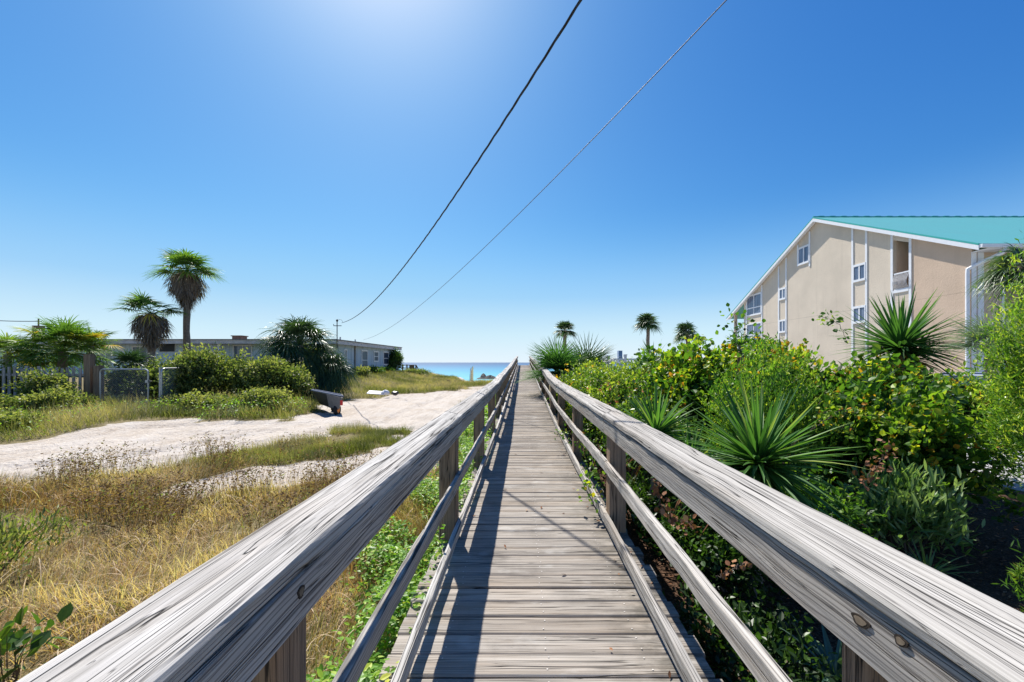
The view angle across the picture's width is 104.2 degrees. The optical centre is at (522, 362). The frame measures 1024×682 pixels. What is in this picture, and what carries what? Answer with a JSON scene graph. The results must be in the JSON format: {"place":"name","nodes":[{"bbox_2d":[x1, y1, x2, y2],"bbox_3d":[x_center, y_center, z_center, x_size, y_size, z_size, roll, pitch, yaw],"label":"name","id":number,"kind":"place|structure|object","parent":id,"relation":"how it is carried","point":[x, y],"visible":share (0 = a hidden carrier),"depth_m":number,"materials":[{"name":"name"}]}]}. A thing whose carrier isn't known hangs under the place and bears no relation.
{"place":"outdoors","nodes":[
{"label":"outdoors","id":0,"kind":"place"},
{"bbox_2d":[0,383,488,500],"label":"sand track","id":1,"kind":"structure","parent":0,"point":[417,410],"depth_m":10.42,"materials":[{"name":"beige sand"}]},
{"bbox_2d":[146,416,495,470],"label":"scrub grass","id":2,"kind":"structure","parent":1,"relation":"on","point":[367,432],"depth_m":8.53,"materials":[{"name":"green plant"}]},
{"bbox_2d":[311,389,343,414],"bbox_3d":[-7.578,1.530,15.756,2.393,0.948,0.973,0,0,28],"label":"dump cart","id":3,"kind":"object","parent":1,"relation":"on","point":[333,401],"visible":0.98,"depth_m":15.19,"materials":[{"name":"black plastic"}]},
{"bbox_2d":[24,369,495,420],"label":"bank grass","id":4,"kind":"structure","parent":0,"point":[414,385],"depth_m":26.42,"materials":[{"name":"green plant"}]},
{"bbox_2d":[342,0,581,322],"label":"twisted cable","id":5,"kind":"object","parent":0,"point":[539,65],"visible":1,"depth_m":5.56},
{"bbox_2d":[0,372,1023,681],"bbox_3d":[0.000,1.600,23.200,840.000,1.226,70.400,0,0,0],"label":"ground","id":6,"kind":"structure","parent":0,"point":[28,664],"depth_m":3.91,"materials":[{"name":"beige plant"}]},
{"bbox_2d":[0,390,28,411],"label":"weed bush","id":7,"kind":"object","parent":6,"relation":"on","point":[2,401],"visible":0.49,"depth_m":13.92,"materials":[{"name":"green plant"}]},
{"bbox_2d":[0,356,29,396],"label":"green shrub","id":8,"kind":"object","parent":6,"relation":"on","point":[4,363],"visible":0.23,"depth_m":16.45,"materials":[{"name":"green plant"}]},
{"bbox_2d":[0,330,49,373],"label":"palmetto","id":9,"kind":"object","parent":6,"relation":"on","point":[2,344],"visible":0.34,"depth_m":17.33,"materials":[{"name":"green plant"}]},
{"bbox_2d":[0,407,50,429],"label":"weed bush","id":10,"kind":"object","parent":6,"relation":"on","point":[6,418],"visible":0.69,"depth_m":11.04,"materials":[{"name":"green plant"}]},
{"bbox_2d":[0,603,73,681],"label":"broadleaf weed","id":11,"kind":"object","parent":6,"relation":"on","point":[10,640],"visible":1,"depth_m":2.32,"materials":[{"name":"green plant"}]},
{"bbox_2d":[2,362,80,398],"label":"green shrub","id":12,"kind":"object","parent":6,"relation":"on","point":[35,384],"visible":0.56,"depth_m":15.46,"materials":[{"name":"green plant"}]},
{"bbox_2d":[0,504,89,576],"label":"green weed","id":13,"kind":"object","parent":6,"relation":"on","point":[13,535],"visible":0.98,"depth_m":3.43,"materials":[{"name":"green plant"}]},
{"bbox_2d":[0,354,103,403],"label":"wooden fence","id":14,"kind":"object","parent":6,"relation":"on","point":[91,371],"visible":0.45,"depth_m":16.10,"materials":[{"name":"grey wood"}]},
{"bbox_2d":[2,384,107,411],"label":"weed bush","id":15,"kind":"object","parent":6,"relation":"on","point":[39,398],"visible":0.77,"depth_m":14.10,"materials":[{"name":"green plant"}]},
{"bbox_2d":[0,314,121,381],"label":"palmetto","id":16,"kind":"object","parent":6,"relation":"on","point":[58,355],"visible":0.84,"depth_m":17.42,"materials":[{"name":"green plant"}]},
{"bbox_2d":[46,323,123,355],"bbox_3d":[-19.798,0.022,18.288,2.503,3.872,2.630,0,0,0],"label":"palmetto","id":17,"kind":"object","parent":6,"relation":"on","point":[81,335],"visible":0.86,"depth_m":17.94,"materials":[{"name":"green plant"}]},
{"bbox_2d":[99,369,150,408],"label":"chain link gate","id":18,"kind":"structure","parent":6,"relation":"on","point":[147,381],"depth_m":15.38,"materials":[{"name":"metal"}]},
{"bbox_2d":[102,346,154,400],"bbox_3d":[-17.197,0.607,17.676,2.054,2.818,1.938,0,0,0],"label":"palmetto","id":19,"kind":"object","parent":6,"relation":"on","point":[135,357],"visible":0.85,"depth_m":17.43,"materials":[{"name":"green plant"}]},
{"bbox_2d":[104,353,176,399],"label":"green shrub","id":20,"kind":"object","parent":6,"relation":"on","point":[152,370],"visible":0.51,"depth_m":16.91,"materials":[{"name":"green plant"}]},
{"bbox_2d":[108,287,189,364],"bbox_3d":[-22.444,-1.538,24.048,3.495,5.793,3.562,0,0,-9],"label":"fan palm","id":21,"kind":"object","parent":6,"relation":"on","point":[150,328],"visible":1,"depth_m":23.66,"materials":[{"name":"green plant"}]},
{"bbox_2d":[0,397,305,439],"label":"verge weeds","id":22,"kind":"object","parent":6,"relation":"on","point":[221,404],"visible":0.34,"depth_m":13.71,"materials":[{"name":"green plant"}]},
{"bbox_2d":[0,389,318,442],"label":"verge grass","id":23,"kind":"structure","parent":6,"relation":"on","point":[86,418],"depth_m":12.91,"materials":[{"name":"green plant"}]},
{"bbox_2d":[161,367,182,401],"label":"chain link gate","id":24,"kind":"structure","parent":6,"relation":"on","point":[162,378],"depth_m":15.21,"materials":[{"name":"metal"}]},
{"bbox_2d":[142,248,228,353],"bbox_3d":[-21.820,-3.161,26.024,4.241,9.033,4.312,0,0,22],"label":"fan palm","id":25,"kind":"object","parent":6,"relation":"on","point":[187,285],"visible":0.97,"depth_m":25.61,"materials":[{"name":"green plant"}]},
{"bbox_2d":[140,388,240,412],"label":"green shrub","id":26,"kind":"object","parent":6,"relation":"on","point":[192,398],"visible":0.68,"depth_m":14.57,"materials":[{"name":"green plant"}]},
{"bbox_2d":[0,319,401,374],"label":"beach house","id":27,"kind":"structure","parent":6,"relation":"on","point":[362,354],"depth_m":32.20,"materials":[{"name":"grey"}]},
{"bbox_2d":[97,349,113,372],"bbox_3d":[-33.666,-0.108,32.169,1.293,1.940,0.057,0,0,0],"label":"window","id":28,"kind":"structure","parent":27,"relation":"in","point":[111,351],"depth_m":32.17,"materials":[{"name":"grey glass"}]},
{"bbox_2d":[132,346,146,367],"bbox_3d":[-30.885,-0.453,32.169,1.336,1.767,0.057,0,0,0],"label":"window","id":29,"kind":"structure","parent":27,"relation":"in","point":[133,347],"depth_m":32.17,"materials":[{"name":"grey glass"}]},
{"bbox_2d":[159,344,175,351],"bbox_3d":[-28.687,-1.207,32.169,1.336,0.776,0.057,0,0,0],"label":"window","id":30,"kind":"structure","parent":27,"relation":"in","point":[167,347],"depth_m":32.17,"materials":[{"name":"grey glass"}]},
{"bbox_2d":[233,345,252,361],"bbox_3d":[-22.609,-0.280,32.169,1.595,2.285,0.057,0,0,0],"label":"window","id":31,"kind":"structure","parent":27,"relation":"in","point":[236,348],"depth_m":32.17,"materials":[{"name":"grey glass"}]},
{"bbox_2d":[361,350,367,366],"bbox_3d":[-14.968,-0.202,37.743,0.057,1.920,1.525,0,0,0],"label":"door","id":32,"kind":"structure","parent":27,"relation":"in","point":[364,353],"depth_m":37.71,"materials":[{"name":"white paint"}]},
{"bbox_2d":[383,351,388,364],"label":"window","id":33,"kind":"structure","parent":27,"relation":"in","point":[385,354],"depth_m":43.49,"materials":[{"name":"white paint"}]},
{"bbox_2d":[387,347,403,370],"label":"shrub","id":34,"kind":"object","parent":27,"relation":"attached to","point":[395,356],"depth_m":44.79,"materials":[{"name":"green plant"}]},
{"bbox_2d":[364,0,726,339],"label":"thin wire","id":35,"kind":"object","parent":27,"relation":"attached to","point":[592,139],"visible":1,"depth_m":7.74,"materials":[{"name":"grey metal"}]},
{"bbox_2d":[149,341,255,400],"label":"green shrub","id":36,"kind":"object","parent":6,"relation":"on","point":[211,369],"visible":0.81,"depth_m":16.23,"materials":[{"name":"green plant"}]},
{"bbox_2d":[0,428,423,559],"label":"seed weeds","id":37,"kind":"object","parent":6,"relation":"on","point":[134,512],"visible":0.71,"depth_m":4.97,"materials":[{"name":"plant"}]},
{"bbox_2d":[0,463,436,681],"bbox_3d":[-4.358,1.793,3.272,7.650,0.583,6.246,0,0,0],"label":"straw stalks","id":38,"kind":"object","parent":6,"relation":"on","point":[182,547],"visible":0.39,"depth_m":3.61,"materials":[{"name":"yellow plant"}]},
{"bbox_2d":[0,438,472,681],"bbox_3d":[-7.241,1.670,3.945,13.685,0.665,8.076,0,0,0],"label":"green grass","id":39,"kind":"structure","parent":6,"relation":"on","point":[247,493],"depth_m":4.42,"materials":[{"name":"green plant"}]},
{"bbox_2d":[216,385,297,411],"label":"green shrub","id":40,"kind":"object","parent":6,"relation":"on","point":[258,394],"visible":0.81,"depth_m":14.95,"materials":[{"name":"green plant"}]},
{"bbox_2d":[226,353,317,397],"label":"green shrub","id":41,"kind":"object","parent":6,"relation":"on","point":[271,372],"visible":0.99,"depth_m":16.83,"materials":[{"name":"green plant"}]},
{"bbox_2d":[248,314,348,397],"bbox_3d":[-11.687,0.011,20.993,4.876,5.199,5.184,0,0,0],"label":"bushy palm","id":42,"kind":"object","parent":6,"relation":"on","point":[298,349],"visible":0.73,"depth_m":20.31,"materials":[{"name":"green plant"}]},
{"bbox_2d":[297,352,360,398],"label":"shrub","id":43,"kind":"object","parent":6,"relation":"on","point":[333,377],"visible":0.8,"depth_m":20.55,"materials":[{"name":"green plant"}]},
{"bbox_2d":[352,365,370,374],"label":"green shrub","id":44,"kind":"object","parent":6,"relation":"on","point":[364,370],"visible":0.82,"depth_m":33.22,"materials":[{"name":"green plant"}]},
{"bbox_2d":[367,365,385,373],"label":"green shrub","id":45,"kind":"object","parent":6,"relation":"on","point":[375,369],"visible":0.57,"depth_m":37.75,"materials":[{"name":"green plant"}]},
{"bbox_2d":[306,419,496,681],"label":"ground cover","id":46,"kind":"object","parent":6,"relation":"on","point":[371,666],"visible":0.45,"depth_m":3.12,"materials":[{"name":"green plant"}]},
{"bbox_2d":[399,367,430,375],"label":"green shrub","id":47,"kind":"object","parent":6,"relation":"on","point":[421,371],"visible":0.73,"depth_m":45.82,"materials":[{"name":"green plant"}]},
{"bbox_2d":[461,404,495,436],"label":"walk edge weeds","id":48,"kind":"object","parent":6,"relation":"on","point":[468,428],"visible":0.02,"depth_m":9.78,"materials":[{"name":"green plant"}]},
{"bbox_2d":[16,356,1023,681],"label":"boardwalk","id":49,"kind":"structure","parent":6,"relation":"on","point":[544,594],"depth_m":1.62,"materials":[{"name":"grey wood"}]},
{"bbox_2d":[550,423,571,445],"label":"creeping vine","id":50,"kind":"object","parent":49,"relation":"attached to","point":[562,435],"visible":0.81,"depth_m":6.62,"materials":[{"name":"green plant"}]},
{"bbox_2d":[514,330,595,410],"bbox_3d":[1.251,0.348,14.975,3.398,3.135,3.504,0,0,-42],"label":"palmetto","id":51,"kind":"object","parent":6,"relation":"on","point":[556,360],"visible":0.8,"depth_m":14.54,"materials":[{"name":"green plant"}]},
{"bbox_2d":[561,333,624,382],"bbox_3d":[2.671,0.338,16.187,3.385,3.305,3.684,0,0,28],"label":"palmetto","id":52,"kind":"object","parent":6,"relation":"on","point":[586,351],"visible":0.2,"depth_m":15.88,"materials":[{"name":"green plant"}]},
{"bbox_2d":[606,354,660,368],"bbox_3d":[5.872,0.676,20.000,3.356,2.148,0.200,0,0,0],"label":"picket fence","id":53,"kind":"object","parent":6,"relation":"on","point":[624,360],"visible":0.17,"depth_m":19.95,"materials":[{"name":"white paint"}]},
{"bbox_2d":[631,313,663,351],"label":"cabbage palm","id":54,"kind":"object","parent":6,"relation":"on","point":[644,322],"visible":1,"depth_m":41.41,"materials":[{"name":"green plant"}]},
{"bbox_2d":[557,417,1023,681],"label":"mulch bed","id":55,"kind":"object","parent":6,"relation":"on","point":[990,559],"visible":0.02,"depth_m":3.88,"materials":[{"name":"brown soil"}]},
{"bbox_2d":[545,355,621,411],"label":"flowering shrub","id":56,"kind":"object","parent":55,"relation":"on","point":[566,377],"visible":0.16,"depth_m":11.50,"materials":[{"name":"green plant"}]},
{"bbox_2d":[574,432,597,480],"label":"creeping vine","id":57,"kind":"object","parent":55,"relation":"on","point":[584,448],"visible":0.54,"depth_m":5.30,"materials":[{"name":"green plant"}]},
{"bbox_2d":[577,456,605,512],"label":"creeping vine","id":58,"kind":"object","parent":55,"relation":"on","point":[590,474],"visible":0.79,"depth_m":3.85,"materials":[{"name":"green plant"}]},
{"bbox_2d":[559,356,665,459],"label":"flowering shrub","id":59,"kind":"object","parent":55,"relation":"on","point":[602,384],"visible":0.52,"depth_m":7.60,"materials":[{"name":"green plant"}]},
{"bbox_2d":[599,469,681,541],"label":"leafy shrub","id":60,"kind":"object","parent":55,"relation":"on","point":[640,489],"visible":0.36,"depth_m":4.44,"materials":[{"name":"green plant"}]},
{"bbox_2d":[611,347,677,381],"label":"leafy shrub","id":61,"kind":"object","parent":55,"relation":"on","point":[634,365],"visible":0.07,"depth_m":11.36,"materials":[{"name":"green plant"}]},
{"bbox_2d":[637,338,664,372],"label":"leafy shrub","id":62,"kind":"object","parent":55,"relation":"on","point":[648,358],"visible":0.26,"depth_m":8.97,"materials":[{"name":"green plant"}]},
{"bbox_2d":[593,390,712,493],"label":"leafy shrub","id":63,"kind":"object","parent":55,"relation":"on","point":[628,406],"visible":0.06,"depth_m":5.71,"materials":[{"name":"green plant"}]},
{"bbox_2d":[604,374,704,505],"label":"yucca","id":64,"kind":"object","parent":55,"relation":"on","point":[654,421],"visible":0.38,"depth_m":4.50,"materials":[{"name":"green plant"}]},
{"bbox_2d":[618,330,755,451],"bbox_3d":[3.122,0.689,7.485,2.778,2.558,3.659,0,0,0],"label":"vine covered shrub","id":65,"kind":"object","parent":55,"relation":"on","point":[689,372],"visible":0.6,"depth_m":6.72,"materials":[{"name":"green plant"}]},
{"bbox_2d":[717,303,765,356],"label":"vine sprig","id":66,"kind":"object","parent":65,"relation":"attached to","point":[733,335],"visible":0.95,"depth_m":6.31,"materials":[{"name":"green plant"}]},
{"bbox_2d":[647,415,738,560],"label":"leafy shrub","id":67,"kind":"object","parent":55,"relation":"on","point":[688,437],"visible":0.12,"depth_m":3.85,"materials":[{"name":"green plant"}]},
{"bbox_2d":[636,492,810,644],"bbox_3d":[1.704,1.583,3.474,1.305,0.822,2.015,0,0,0],"label":"leafy shrub","id":68,"kind":"object","parent":55,"relation":"on","point":[711,564],"visible":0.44,"depth_m":3.09,"materials":[{"name":"green plant"}]},
{"bbox_2d":[648,478,698,534],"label":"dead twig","id":69,"kind":"object","parent":68,"relation":"attached to","point":[672,520],"visible":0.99,"depth_m":2.88,"materials":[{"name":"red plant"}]},
{"bbox_2d":[716,559,751,579],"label":"dead twig","id":70,"kind":"object","parent":68,"relation":"attached to","point":[742,566],"visible":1,"depth_m":2.50,"materials":[{"name":"brown plant"}]},
{"bbox_2d":[727,332,754,379],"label":"leafy shrub","id":71,"kind":"object","parent":55,"relation":"on","point":[739,346],"visible":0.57,"depth_m":6.98,"materials":[{"name":"green plant"}]},
{"bbox_2d":[662,573,841,681],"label":"leafy shrub","id":72,"kind":"object","parent":55,"relation":"on","point":[768,639],"visible":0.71,"depth_m":2.46,"materials":[{"name":"green plant"}]},
{"bbox_2d":[699,332,835,422],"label":"vine covered shrub","id":73,"kind":"object","parent":55,"relation":"on","point":[785,345],"visible":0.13,"depth_m":6.79,"materials":[{"name":"green plant"}]},
{"bbox_2d":[674,369,864,598],"bbox_3d":[1.971,1.009,3.361,1.489,1.984,1.545,0,0,0],"label":"yucca","id":74,"kind":"object","parent":55,"relation":"on","point":[759,453],"visible":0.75,"depth_m":3.19,"materials":[{"name":"green plant"}]},
{"bbox_2d":[691,330,870,486],"bbox_3d":[3.161,0.829,4.993,1.924,2.446,1.701,0,0,0],"label":"feathery shrub","id":75,"kind":"object","parent":55,"relation":"on","point":[796,407],"visible":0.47,"depth_m":4.66,"materials":[{"name":"green plant"}]},
{"bbox_2d":[779,615,841,681],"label":"striped plant","id":76,"kind":"object","parent":55,"relation":"on","point":[825,650],"visible":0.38,"depth_m":2.43,"materials":[{"name":"green plant"}]},
{"bbox_2d":[735,462,902,558],"bbox_3d":[2.473,1.454,3.691,1.374,1.062,1.650,0,0,0],"label":"leafy shrub","id":77,"kind":"object","parent":55,"relation":"on","point":[857,509],"visible":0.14,"depth_m":3.45,"materials":[{"name":"green plant"}]},
{"bbox_2d":[852,438,897,490],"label":"dead twig","id":78,"kind":"object","parent":77,"relation":"attached to","point":[871,473],"visible":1,"depth_m":3.39,"materials":[{"name":"brown plant"}]},
{"bbox_2d":[841,358,899,469],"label":"leafy shrub","id":79,"kind":"object","parent":55,"relation":"on","point":[880,384],"visible":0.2,"depth_m":5.53,"materials":[{"name":"green plant"}]},
{"bbox_2d":[801,340,998,485],"bbox_3d":[5.321,0.856,6.313,2.801,2.345,2.629,0,0,40],"label":"vine covered shrub","id":80,"kind":"object","parent":55,"relation":"on","point":[894,364],"visible":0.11,"depth_m":5.76,"materials":[{"name":"green plant"}]},
{"bbox_2d":[811,310,852,342],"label":"vine sprig","id":81,"kind":"object","parent":80,"relation":"attached to","point":[832,321],"visible":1,"depth_m":6.38,"materials":[{"name":"green plant"}]},
{"bbox_2d":[831,283,973,388],"bbox_3d":[6.109,0.375,6.458,1.872,3.308,1.886,0,0,37],"label":"yucca","id":82,"kind":"object","parent":55,"relation":"on","point":[896,330],"visible":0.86,"depth_m":6.31,"materials":[{"name":"green plant"}]},
{"bbox_2d":[791,367,1023,529],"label":"vine covered shrub","id":83,"kind":"object","parent":55,"relation":"on","point":[944,444],"visible":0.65,"depth_m":4.35,"materials":[{"name":"green plant"}]},
{"bbox_2d":[810,414,863,438],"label":"hanging vine","id":84,"kind":"object","parent":83,"relation":"hanging from","point":[832,425],"visible":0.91,"depth_m":3.88,"materials":[{"name":"green plant"}]},
{"bbox_2d":[813,403,931,443],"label":"hanging vine","id":85,"kind":"object","parent":83,"relation":"hanging from","point":[912,431],"visible":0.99,"depth_m":3.93,"materials":[{"name":"green plant"}]},
{"bbox_2d":[822,452,993,561],"bbox_3d":[3.697,1.468,3.933,1.378,1.080,0.992,0,0,0],"label":"lance leaf shrub","id":86,"kind":"object","parent":55,"relation":"on","point":[916,502],"visible":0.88,"depth_m":3.76,"materials":[{"name":"green plant"}]},
{"bbox_2d":[867,324,958,374],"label":"leafy shrub","id":87,"kind":"object","parent":55,"relation":"on","point":[921,359],"visible":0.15,"depth_m":6.48,"materials":[{"name":"green plant"}]},
{"bbox_2d":[904,536,979,590],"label":"grass clump","id":88,"kind":"object","parent":55,"relation":"on","point":[926,561],"visible":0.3,"depth_m":3.49,"materials":[{"name":"green plant"}]},
{"bbox_2d":[927,360,1019,456],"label":"leafy shrub","id":89,"kind":"object","parent":55,"relation":"on","point":[953,383],"visible":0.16,"depth_m":7.07,"materials":[{"name":"green plant"}]},
{"bbox_2d":[950,238,1023,511],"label":"feathery shrub","id":90,"kind":"object","parent":55,"relation":"on","point":[1009,387],"visible":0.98,"depth_m":3.89,"materials":[{"name":"green plant"}]},
{"bbox_2d":[991,536,1023,611],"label":"feathery sapling","id":91,"kind":"object","parent":55,"relation":"on","point":[1017,576],"visible":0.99,"depth_m":2.84,"materials":[{"name":"green plant"}]},
{"bbox_2d":[726,216,1023,373],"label":"apartment building","id":92,"kind":"structure","parent":6,"relation":"on","point":[840,264],"depth_m":29.39,"materials":[{"name":"beige paint"}]},
{"bbox_2d":[746,292,760,316],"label":"window","id":93,"kind":"structure","parent":92,"relation":"in","point":[754,301],"depth_m":42.91,"materials":[{"name":"glass"}]},
{"bbox_2d":[747,322,760,340],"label":"window","id":94,"kind":"structure","parent":92,"relation":"in","point":[750,326],"depth_m":43.05,"materials":[{"name":"white glass"}]},
{"bbox_2d":[779,287,785,300],"bbox_3d":[24.953,-6.585,38.274,0.086,1.145,0.941,0,0,0],"label":"window","id":95,"kind":"structure","parent":92,"relation":"in","point":[782,291],"depth_m":38.24,"materials":[{"name":"white paint"}]},
{"bbox_2d":[779,319,785,332],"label":"window","id":96,"kind":"structure","parent":92,"relation":"in","point":[782,323],"depth_m":38.24,"materials":[{"name":"white paint"}]},
{"bbox_2d":[798,244,808,265],"bbox_3d":[24.953,-9.534,35.399,0.086,1.609,1.375,0,0,0],"label":"window","id":97,"kind":"structure","parent":92,"relation":"in","point":[803,252],"depth_m":35.39,"materials":[{"name":"white glass"}]},
{"bbox_2d":[852,262,864,282],"bbox_3d":[24.953,-6.659,29.548,0.086,1.308,1.098,0,0,0],"label":"window","id":98,"kind":"structure","parent":92,"relation":"in","point":[858,269],"depth_m":29.55,"materials":[{"name":"white glass"}]},
{"bbox_2d":[852,305,864,323],"bbox_3d":[24.953,-3.546,29.548,0.086,1.288,1.098,0,0,0],"label":"window","id":99,"kind":"structure","parent":92,"relation":"in","point":[860,310],"depth_m":29.50,"materials":[{"name":"white paint"}]},
{"bbox_2d":[0,0,1023,361],"label":"sky","id":100,"kind":"structure","parent":0,"point":[308,149],"materials":[{"name":"blue"}]},
{"bbox_2d":[399,362,650,380],"bbox_3d":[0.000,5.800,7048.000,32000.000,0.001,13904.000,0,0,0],"label":"sea","id":101,"kind":"structure","parent":0,"point":[463,370],"depth_m":447.28,"materials":[{"name":"liquid"}]},
{"bbox_2d":[966,443,1023,490],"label":"parking lot","id":102,"kind":"structure","parent":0,"point":[1017,487],"depth_m":7.26,"materials":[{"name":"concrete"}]},
{"bbox_2d":[672,321,704,351],"bbox_3d":[14.932,-0.885,35.998,3.193,6.003,3.304,0,0,0],"label":"cabbage palm","id":103,"kind":"object","parent":102,"relation":"on","point":[684,328],"visible":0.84,"depth_m":35.62,"materials":[{"name":"green plant"}]},
{"bbox_2d":[932,374,1003,399],"bbox_3d":[16.299,1.232,14.211,1.816,1.570,4.623,0,0,-5],"label":"parked car","id":104,"kind":"object","parent":102,"relation":"on","point":[956,376],"visible":0.02,"depth_m":14.18,"materials":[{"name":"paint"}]},
{"bbox_2d":[936,307,1023,386],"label":"silver palmetto","id":105,"kind":"object","parent":102,"relation":"on","point":[976,330],"visible":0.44,"depth_m":9.51,"materials":[{"name":"green plant"}]},
{"bbox_2d":[960,242,1023,407],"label":"cabbage palm","id":106,"kind":"object","parent":102,"relation":"on","point":[994,274],"visible":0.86,"depth_m":9.63,"materials":[{"name":"green plant"}]},
{"bbox_3d":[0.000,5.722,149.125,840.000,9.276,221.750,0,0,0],"label":"beach","id":107,"kind":"structure","parent":0,"visible":0},
{"bbox_2d":[552,321,576,349],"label":"cabbage palm","id":108,"kind":"object","parent":107,"relation":"on","point":[563,325],"visible":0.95,"depth_m":44.65,"materials":[{"name":"green plant"}]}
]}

